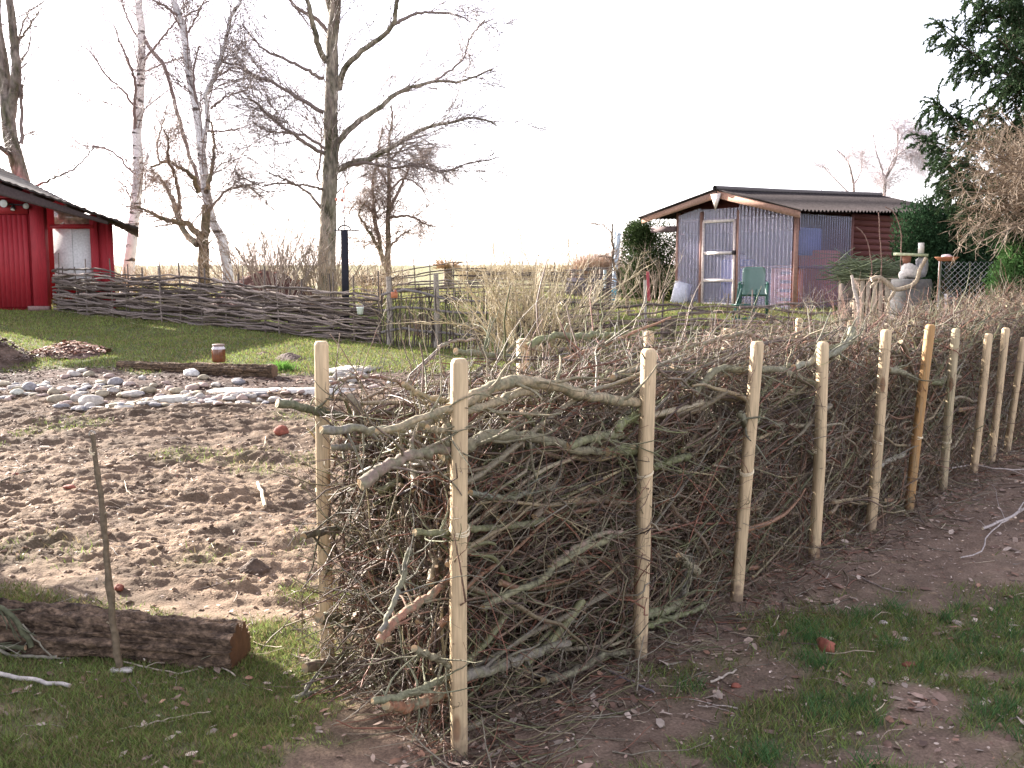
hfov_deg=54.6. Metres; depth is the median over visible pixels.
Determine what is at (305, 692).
branch
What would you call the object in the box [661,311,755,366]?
branch
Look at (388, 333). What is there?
stick fence
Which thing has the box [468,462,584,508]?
branch
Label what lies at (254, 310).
wattle fence
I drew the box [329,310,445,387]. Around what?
branch
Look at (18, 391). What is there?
stone
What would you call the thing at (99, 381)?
stone
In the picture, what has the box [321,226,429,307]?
shrub
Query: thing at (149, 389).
stone
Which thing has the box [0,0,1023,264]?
sky
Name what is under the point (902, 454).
branch
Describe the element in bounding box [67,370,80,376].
stone
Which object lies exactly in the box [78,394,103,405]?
stone
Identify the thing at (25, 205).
floodlight
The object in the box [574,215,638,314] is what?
sapling
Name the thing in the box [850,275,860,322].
dead stem
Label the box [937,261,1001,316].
wire fence
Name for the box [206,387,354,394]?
paving slab
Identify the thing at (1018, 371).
fence post
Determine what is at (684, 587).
branch
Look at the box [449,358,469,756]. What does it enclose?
fence post
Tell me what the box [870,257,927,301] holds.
driftwood
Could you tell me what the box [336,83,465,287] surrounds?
apple tree
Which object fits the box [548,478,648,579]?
branch
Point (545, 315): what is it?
shrub
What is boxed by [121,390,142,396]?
stone
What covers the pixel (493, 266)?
hedge
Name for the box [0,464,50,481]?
stick
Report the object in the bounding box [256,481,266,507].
stick
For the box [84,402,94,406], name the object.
stone
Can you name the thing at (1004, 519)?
stick
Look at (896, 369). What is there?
branch
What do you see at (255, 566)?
stone
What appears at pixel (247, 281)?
beech heap
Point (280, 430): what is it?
brick piece
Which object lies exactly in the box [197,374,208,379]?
stone
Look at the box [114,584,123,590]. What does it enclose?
brick piece
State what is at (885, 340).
fence post
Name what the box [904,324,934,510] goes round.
fence post
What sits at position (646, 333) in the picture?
fence post
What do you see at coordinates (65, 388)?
stone
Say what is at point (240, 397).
stone
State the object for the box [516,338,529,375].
fence post
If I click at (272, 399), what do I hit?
stone
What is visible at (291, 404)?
branch
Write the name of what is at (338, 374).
stone
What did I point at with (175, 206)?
apple tree
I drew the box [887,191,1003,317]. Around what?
conifer hedge
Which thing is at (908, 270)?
ornament
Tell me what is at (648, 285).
pole
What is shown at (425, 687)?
branch
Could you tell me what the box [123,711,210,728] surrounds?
stick
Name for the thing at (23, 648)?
branch
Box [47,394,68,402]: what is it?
stone
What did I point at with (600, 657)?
branch
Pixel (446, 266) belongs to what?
pollard tree
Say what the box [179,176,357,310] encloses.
shrub
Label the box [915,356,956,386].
branch
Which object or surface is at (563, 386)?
branch
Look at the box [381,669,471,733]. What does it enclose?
branch
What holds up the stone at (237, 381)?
on the ground at (158, 583)
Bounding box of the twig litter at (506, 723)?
[0,389,1023,767]
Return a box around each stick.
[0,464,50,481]
[0,671,71,687]
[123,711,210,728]
[124,480,172,498]
[124,661,235,684]
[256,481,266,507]
[598,664,655,693]
[651,588,817,621]
[710,669,736,682]
[860,577,905,592]
[950,455,1023,474]
[960,486,1008,557]
[981,502,1023,529]
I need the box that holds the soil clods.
[0,391,392,625]
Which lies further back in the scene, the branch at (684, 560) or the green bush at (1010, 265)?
the green bush at (1010, 265)
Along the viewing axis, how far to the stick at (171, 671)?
4.02 m
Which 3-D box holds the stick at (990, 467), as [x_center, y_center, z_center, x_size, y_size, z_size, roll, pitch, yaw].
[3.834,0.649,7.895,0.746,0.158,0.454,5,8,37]
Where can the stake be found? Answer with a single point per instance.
(110, 593)
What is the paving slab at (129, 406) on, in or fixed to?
on the ground at (158, 583)
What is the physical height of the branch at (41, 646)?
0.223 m
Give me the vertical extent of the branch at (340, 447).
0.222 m
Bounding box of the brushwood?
[256,258,1023,767]
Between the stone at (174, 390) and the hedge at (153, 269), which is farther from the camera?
the hedge at (153, 269)
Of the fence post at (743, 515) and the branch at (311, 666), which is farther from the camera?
the fence post at (743, 515)
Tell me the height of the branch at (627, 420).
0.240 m
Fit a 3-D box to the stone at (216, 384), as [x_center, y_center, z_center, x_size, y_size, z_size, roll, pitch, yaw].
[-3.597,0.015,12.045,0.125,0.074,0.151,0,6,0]
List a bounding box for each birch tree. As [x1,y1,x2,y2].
[11,0,260,292]
[110,0,315,285]
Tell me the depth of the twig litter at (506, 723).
4.98 m
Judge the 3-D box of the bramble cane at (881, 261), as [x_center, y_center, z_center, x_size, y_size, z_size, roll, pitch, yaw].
[4.944,-1.404,13.329,0.122,1.779,0.028,0,6,0]
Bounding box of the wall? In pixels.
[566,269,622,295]
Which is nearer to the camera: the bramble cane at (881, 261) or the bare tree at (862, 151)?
the bramble cane at (881, 261)
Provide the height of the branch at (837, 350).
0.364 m
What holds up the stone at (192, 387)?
on the ground at (158, 583)
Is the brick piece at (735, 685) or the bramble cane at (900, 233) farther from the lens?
the bramble cane at (900, 233)
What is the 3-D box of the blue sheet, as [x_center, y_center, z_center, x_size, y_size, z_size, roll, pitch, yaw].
[6.793,-3.251,22.667,0.900,0.620,0.060,-5,8,-41]
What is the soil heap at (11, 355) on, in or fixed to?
on the ground at (158, 583)
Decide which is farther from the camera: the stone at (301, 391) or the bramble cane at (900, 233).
the bramble cane at (900, 233)
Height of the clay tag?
0.125 m
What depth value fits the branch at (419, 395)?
3.26 m
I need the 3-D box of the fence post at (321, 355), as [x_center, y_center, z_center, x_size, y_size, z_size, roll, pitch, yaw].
[-0.764,0.545,4.052,0.074,1.442,0.074,0,6,0]
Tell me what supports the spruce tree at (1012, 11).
on the ground at (158, 583)
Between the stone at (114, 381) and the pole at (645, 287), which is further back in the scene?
the pole at (645, 287)
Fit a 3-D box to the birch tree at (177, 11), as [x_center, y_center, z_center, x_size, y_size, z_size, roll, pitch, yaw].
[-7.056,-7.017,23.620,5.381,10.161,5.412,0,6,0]
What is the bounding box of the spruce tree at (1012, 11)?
[904,0,1023,279]
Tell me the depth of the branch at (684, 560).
4.50 m
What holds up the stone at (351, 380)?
on the ground at (158, 583)
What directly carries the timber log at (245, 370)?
on the ground at (158, 583)
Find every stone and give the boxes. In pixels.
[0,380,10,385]
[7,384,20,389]
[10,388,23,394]
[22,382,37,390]
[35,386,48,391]
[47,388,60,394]
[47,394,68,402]
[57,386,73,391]
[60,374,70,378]
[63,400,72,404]
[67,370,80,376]
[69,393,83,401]
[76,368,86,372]
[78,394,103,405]
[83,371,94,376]
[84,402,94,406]
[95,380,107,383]
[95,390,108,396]
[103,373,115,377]
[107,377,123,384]
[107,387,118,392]
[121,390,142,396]
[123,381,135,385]
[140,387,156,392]
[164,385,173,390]
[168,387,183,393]
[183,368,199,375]
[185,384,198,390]
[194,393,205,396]
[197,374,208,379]
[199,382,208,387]
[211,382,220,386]
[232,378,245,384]
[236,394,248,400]
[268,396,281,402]
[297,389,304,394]
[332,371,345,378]
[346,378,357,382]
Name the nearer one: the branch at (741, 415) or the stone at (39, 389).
the branch at (741, 415)
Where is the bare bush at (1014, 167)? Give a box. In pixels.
[937,103,1023,266]
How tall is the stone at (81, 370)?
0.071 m
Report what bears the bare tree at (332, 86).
on the ground at (158, 583)
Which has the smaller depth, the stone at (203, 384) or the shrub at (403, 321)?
the stone at (203, 384)
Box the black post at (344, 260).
[334,186,359,324]
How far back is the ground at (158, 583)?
5.40 m
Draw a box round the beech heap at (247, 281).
[211,267,330,304]
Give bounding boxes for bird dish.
[934,257,958,307]
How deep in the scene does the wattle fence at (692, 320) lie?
13.40 m
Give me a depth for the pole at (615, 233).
23.94 m
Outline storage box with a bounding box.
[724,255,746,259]
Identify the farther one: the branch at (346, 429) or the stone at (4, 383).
the stone at (4, 383)
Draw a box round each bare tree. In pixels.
[0,0,116,197]
[163,0,576,296]
[801,132,879,191]
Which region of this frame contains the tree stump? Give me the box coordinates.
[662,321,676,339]
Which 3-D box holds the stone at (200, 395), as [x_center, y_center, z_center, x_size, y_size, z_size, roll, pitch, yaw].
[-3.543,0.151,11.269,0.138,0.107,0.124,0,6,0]
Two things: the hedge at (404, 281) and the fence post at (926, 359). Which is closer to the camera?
the fence post at (926, 359)
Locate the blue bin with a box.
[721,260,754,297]
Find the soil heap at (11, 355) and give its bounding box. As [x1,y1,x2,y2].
[0,335,38,369]
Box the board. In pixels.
[670,281,691,302]
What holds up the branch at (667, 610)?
on the brushwood
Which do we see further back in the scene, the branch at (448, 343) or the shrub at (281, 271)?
the shrub at (281, 271)
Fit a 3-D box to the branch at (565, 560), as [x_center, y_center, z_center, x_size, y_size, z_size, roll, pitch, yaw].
[0.164,0.777,3.781,0.823,0.374,0.252,-4,8,-35]
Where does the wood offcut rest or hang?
on the ground at (158, 583)
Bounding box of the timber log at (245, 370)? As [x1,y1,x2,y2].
[116,361,278,377]
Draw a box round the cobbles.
[0,366,428,410]
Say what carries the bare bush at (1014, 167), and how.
on the ground at (158, 583)
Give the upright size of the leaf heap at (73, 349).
0.266 m
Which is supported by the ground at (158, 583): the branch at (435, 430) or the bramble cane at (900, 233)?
the bramble cane at (900, 233)
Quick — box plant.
[270,357,299,370]
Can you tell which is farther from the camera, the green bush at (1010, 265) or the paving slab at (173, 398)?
the green bush at (1010, 265)
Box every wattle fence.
[51,253,380,343]
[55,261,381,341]
[361,253,614,302]
[528,290,860,359]
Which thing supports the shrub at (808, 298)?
on the ground at (158, 583)
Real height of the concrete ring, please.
1.263 m
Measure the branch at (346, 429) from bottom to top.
0.324 m
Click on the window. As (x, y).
(59, 217)
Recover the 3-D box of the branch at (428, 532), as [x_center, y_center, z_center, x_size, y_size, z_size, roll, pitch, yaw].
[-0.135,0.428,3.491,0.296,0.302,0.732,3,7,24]
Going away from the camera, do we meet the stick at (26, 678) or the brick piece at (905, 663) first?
the stick at (26, 678)
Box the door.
[0,215,31,306]
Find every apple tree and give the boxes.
[99,89,283,296]
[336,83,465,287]
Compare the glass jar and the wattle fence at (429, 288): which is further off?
the wattle fence at (429, 288)
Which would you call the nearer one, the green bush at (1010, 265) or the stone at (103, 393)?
the stone at (103, 393)
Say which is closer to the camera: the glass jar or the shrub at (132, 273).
the glass jar
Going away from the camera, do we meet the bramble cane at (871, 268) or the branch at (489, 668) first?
the branch at (489, 668)
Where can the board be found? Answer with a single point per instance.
(680, 294)
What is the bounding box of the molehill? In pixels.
[275,353,305,361]
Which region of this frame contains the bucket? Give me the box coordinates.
[357,303,363,313]
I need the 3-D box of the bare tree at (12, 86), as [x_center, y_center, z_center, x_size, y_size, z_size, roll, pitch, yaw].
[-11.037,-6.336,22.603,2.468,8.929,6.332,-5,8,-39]
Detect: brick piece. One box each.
[62,484,75,488]
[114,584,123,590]
[273,425,288,435]
[731,682,740,687]
[816,637,834,652]
[901,661,913,666]
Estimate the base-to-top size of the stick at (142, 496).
0.046 m
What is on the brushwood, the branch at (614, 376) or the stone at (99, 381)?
the branch at (614, 376)
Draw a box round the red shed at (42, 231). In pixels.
[0,167,138,310]
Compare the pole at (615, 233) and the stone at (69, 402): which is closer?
the stone at (69, 402)
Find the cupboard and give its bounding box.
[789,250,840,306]
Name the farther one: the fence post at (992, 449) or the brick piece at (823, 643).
the fence post at (992, 449)
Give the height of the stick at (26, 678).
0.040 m
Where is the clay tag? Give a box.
[391,290,397,297]
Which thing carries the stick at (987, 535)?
on the ground at (158, 583)
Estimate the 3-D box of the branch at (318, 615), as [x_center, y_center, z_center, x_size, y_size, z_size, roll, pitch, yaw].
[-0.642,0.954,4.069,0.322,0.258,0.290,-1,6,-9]
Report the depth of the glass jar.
13.11 m
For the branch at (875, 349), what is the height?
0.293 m
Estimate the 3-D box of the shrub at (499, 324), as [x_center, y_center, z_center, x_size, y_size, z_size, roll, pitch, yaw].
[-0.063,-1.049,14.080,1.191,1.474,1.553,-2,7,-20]
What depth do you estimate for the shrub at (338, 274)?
20.23 m
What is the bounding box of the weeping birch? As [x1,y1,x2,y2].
[829,103,946,199]
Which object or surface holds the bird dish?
on the ground at (158, 583)
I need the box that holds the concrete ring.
[889,279,932,335]
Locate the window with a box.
[54,210,88,223]
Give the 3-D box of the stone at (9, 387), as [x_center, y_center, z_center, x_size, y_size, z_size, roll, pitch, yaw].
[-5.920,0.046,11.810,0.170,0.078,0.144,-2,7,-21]
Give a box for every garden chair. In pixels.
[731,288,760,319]
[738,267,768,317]
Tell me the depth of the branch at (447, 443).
3.22 m
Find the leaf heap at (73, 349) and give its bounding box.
[29,339,111,359]
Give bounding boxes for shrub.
[115,238,213,297]
[116,258,151,292]
[166,193,338,284]
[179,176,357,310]
[269,219,393,304]
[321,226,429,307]
[372,198,656,366]
[397,302,449,336]
[440,315,509,344]
[452,260,546,352]
[598,238,689,316]
[618,213,675,300]
[791,282,827,312]
[826,272,895,355]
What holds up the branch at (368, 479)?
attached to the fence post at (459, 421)
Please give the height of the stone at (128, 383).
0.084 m
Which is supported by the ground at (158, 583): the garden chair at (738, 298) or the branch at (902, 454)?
the garden chair at (738, 298)
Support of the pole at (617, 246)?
on the ground at (158, 583)
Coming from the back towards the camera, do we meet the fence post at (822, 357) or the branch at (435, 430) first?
the fence post at (822, 357)
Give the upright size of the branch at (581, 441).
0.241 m
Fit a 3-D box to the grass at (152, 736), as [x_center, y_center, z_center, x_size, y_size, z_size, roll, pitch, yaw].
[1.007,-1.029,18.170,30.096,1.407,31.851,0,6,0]
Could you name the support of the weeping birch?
on the ground at (158, 583)
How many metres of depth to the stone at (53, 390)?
11.48 m
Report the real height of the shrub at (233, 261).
2.466 m
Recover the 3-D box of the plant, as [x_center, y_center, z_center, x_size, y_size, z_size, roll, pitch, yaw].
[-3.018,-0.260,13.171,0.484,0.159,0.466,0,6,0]
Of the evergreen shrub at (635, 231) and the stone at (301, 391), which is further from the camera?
the evergreen shrub at (635, 231)
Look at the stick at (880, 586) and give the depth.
5.13 m
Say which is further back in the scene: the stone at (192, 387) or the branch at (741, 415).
the stone at (192, 387)
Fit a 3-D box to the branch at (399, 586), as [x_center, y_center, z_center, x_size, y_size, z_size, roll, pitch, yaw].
[-0.344,0.573,3.154,0.385,0.385,0.358,-5,8,-36]
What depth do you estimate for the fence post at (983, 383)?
7.94 m
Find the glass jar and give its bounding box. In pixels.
[212,344,225,362]
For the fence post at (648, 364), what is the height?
1.389 m
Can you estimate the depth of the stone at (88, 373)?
12.68 m
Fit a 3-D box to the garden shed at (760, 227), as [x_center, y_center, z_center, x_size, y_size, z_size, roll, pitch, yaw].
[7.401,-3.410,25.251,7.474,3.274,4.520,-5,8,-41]
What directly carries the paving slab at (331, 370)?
on the ground at (158, 583)
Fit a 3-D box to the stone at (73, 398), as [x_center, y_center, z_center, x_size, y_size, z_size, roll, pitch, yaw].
[-4.909,0.163,11.235,0.159,0.111,0.190,0,6,0]
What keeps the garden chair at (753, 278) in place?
on the ground at (158, 583)
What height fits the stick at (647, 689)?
0.066 m
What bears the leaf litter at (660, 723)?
on the ground at (158, 583)
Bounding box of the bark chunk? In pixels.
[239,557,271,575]
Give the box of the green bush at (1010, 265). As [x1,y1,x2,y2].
[982,233,1023,306]
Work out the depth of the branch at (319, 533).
3.90 m
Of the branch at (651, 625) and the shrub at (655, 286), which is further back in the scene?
the shrub at (655, 286)
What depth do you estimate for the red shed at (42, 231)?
19.66 m
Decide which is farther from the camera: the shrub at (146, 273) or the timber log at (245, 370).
the shrub at (146, 273)
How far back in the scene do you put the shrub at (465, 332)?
15.79 m
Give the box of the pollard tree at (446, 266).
[430,251,465,289]
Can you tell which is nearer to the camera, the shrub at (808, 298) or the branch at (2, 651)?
the branch at (2, 651)
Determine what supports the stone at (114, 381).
on the ground at (158, 583)
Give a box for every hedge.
[114,254,312,284]
[301,264,412,285]
[454,260,570,279]
[557,248,634,277]
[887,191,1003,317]
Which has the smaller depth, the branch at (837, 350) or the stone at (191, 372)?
the branch at (837, 350)
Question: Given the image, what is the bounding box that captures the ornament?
[893,243,927,278]
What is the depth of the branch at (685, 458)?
4.37 m
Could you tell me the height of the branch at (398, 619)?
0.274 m
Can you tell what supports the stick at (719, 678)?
on the ground at (158, 583)
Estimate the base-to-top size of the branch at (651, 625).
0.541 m
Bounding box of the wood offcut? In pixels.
[109,667,133,672]
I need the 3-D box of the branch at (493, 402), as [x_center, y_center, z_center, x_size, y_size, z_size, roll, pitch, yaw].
[-0.110,0.159,3.262,0.784,0.573,0.249,-6,9,-43]
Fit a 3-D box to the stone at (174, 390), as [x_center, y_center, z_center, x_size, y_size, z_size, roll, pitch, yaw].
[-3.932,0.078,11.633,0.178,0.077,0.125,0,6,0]
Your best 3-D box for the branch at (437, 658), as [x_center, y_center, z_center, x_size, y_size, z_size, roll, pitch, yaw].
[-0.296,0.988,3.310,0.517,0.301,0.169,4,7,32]
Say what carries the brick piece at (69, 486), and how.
on the ground at (158, 583)
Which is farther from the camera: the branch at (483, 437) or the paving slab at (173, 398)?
the paving slab at (173, 398)
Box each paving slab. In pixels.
[105,403,135,407]
[153,393,216,402]
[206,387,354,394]
[329,365,383,373]
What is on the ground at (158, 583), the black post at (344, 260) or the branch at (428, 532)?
the black post at (344, 260)
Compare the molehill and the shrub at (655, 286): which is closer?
the molehill
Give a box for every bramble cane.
[856,227,871,325]
[878,212,883,312]
[885,206,901,270]
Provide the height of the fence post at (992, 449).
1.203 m
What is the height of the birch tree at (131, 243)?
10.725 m
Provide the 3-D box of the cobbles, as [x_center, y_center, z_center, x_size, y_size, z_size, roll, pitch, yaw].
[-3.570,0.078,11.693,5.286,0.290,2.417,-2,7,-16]
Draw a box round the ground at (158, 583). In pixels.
[0,265,1023,767]
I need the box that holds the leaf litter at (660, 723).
[0,365,1023,767]
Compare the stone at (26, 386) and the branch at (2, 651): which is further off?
the stone at (26, 386)
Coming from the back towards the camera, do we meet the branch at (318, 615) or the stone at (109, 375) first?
the stone at (109, 375)
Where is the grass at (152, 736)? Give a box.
[0,284,1023,767]
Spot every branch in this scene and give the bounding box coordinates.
[0,605,36,647]
[0,631,57,659]
[0,642,26,652]
[22,624,70,659]
[275,368,369,425]
[291,648,336,700]
[291,654,364,673]
[299,492,356,599]
[314,605,367,643]
[319,406,472,518]
[324,505,484,633]
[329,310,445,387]
[330,417,417,468]
[351,645,482,730]
[357,408,484,495]
[371,626,477,742]
[375,346,540,526]
[376,553,460,643]
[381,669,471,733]
[395,316,489,383]
[401,346,485,481]
[412,472,544,562]
[422,423,502,496]
[425,376,526,462]
[438,415,629,502]
[444,352,657,415]
[449,606,588,684]
[453,310,528,362]
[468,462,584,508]
[480,525,638,635]
[525,291,641,358]
[540,603,649,688]
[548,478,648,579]
[566,406,665,453]
[602,444,684,492]
[610,314,684,380]
[614,390,687,436]
[648,562,705,641]
[648,564,718,628]
[652,541,700,605]
[653,438,720,475]
[653,527,723,598]
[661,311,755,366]
[694,362,818,401]
[708,410,783,464]
[791,308,867,369]
[829,337,944,370]
[870,359,941,403]
[881,434,918,468]
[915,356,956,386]
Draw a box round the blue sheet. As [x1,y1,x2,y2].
[798,227,821,254]
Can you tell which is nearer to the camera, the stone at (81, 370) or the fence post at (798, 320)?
the fence post at (798, 320)
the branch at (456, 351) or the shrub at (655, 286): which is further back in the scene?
the shrub at (655, 286)
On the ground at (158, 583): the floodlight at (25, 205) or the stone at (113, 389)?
the stone at (113, 389)
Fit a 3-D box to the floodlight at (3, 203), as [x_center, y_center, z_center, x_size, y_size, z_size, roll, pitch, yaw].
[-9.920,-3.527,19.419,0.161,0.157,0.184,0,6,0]
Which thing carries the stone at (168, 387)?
on the ground at (158, 583)
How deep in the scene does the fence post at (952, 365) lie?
7.32 m
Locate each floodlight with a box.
[0,199,7,207]
[22,203,28,208]
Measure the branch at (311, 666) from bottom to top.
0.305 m
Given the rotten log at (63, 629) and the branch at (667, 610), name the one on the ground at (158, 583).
the rotten log at (63, 629)
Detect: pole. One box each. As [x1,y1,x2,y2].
[612,232,616,275]
[612,233,620,288]
[644,280,646,331]
[646,271,650,300]
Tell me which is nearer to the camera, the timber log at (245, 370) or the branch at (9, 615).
the branch at (9, 615)
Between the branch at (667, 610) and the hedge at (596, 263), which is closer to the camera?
the branch at (667, 610)
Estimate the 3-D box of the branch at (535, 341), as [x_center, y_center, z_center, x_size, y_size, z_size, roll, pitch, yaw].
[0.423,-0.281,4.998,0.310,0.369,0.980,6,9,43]
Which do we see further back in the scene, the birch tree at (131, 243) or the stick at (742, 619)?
the birch tree at (131, 243)
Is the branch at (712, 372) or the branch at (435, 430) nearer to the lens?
the branch at (435, 430)
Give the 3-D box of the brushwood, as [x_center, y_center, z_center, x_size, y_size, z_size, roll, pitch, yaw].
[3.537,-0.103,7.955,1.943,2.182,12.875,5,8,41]
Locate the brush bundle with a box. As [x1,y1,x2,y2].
[812,248,905,291]
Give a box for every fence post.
[314,341,334,669]
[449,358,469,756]
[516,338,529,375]
[632,348,656,658]
[643,331,653,348]
[730,341,763,601]
[795,318,802,335]
[808,342,828,559]
[865,329,891,532]
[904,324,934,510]
[938,328,959,490]
[969,333,992,473]
[987,328,1009,461]
[1003,337,1023,451]
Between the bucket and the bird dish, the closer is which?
the bird dish
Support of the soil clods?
on the ground at (158, 583)
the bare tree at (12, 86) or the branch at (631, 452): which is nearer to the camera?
the branch at (631, 452)
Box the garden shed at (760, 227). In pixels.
[639,185,942,309]
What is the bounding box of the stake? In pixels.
[88,430,122,667]
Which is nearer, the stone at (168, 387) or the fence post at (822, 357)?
the fence post at (822, 357)
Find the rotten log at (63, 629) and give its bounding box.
[0,597,250,671]
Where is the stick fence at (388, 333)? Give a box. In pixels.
[381,273,614,353]
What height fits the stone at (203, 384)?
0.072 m

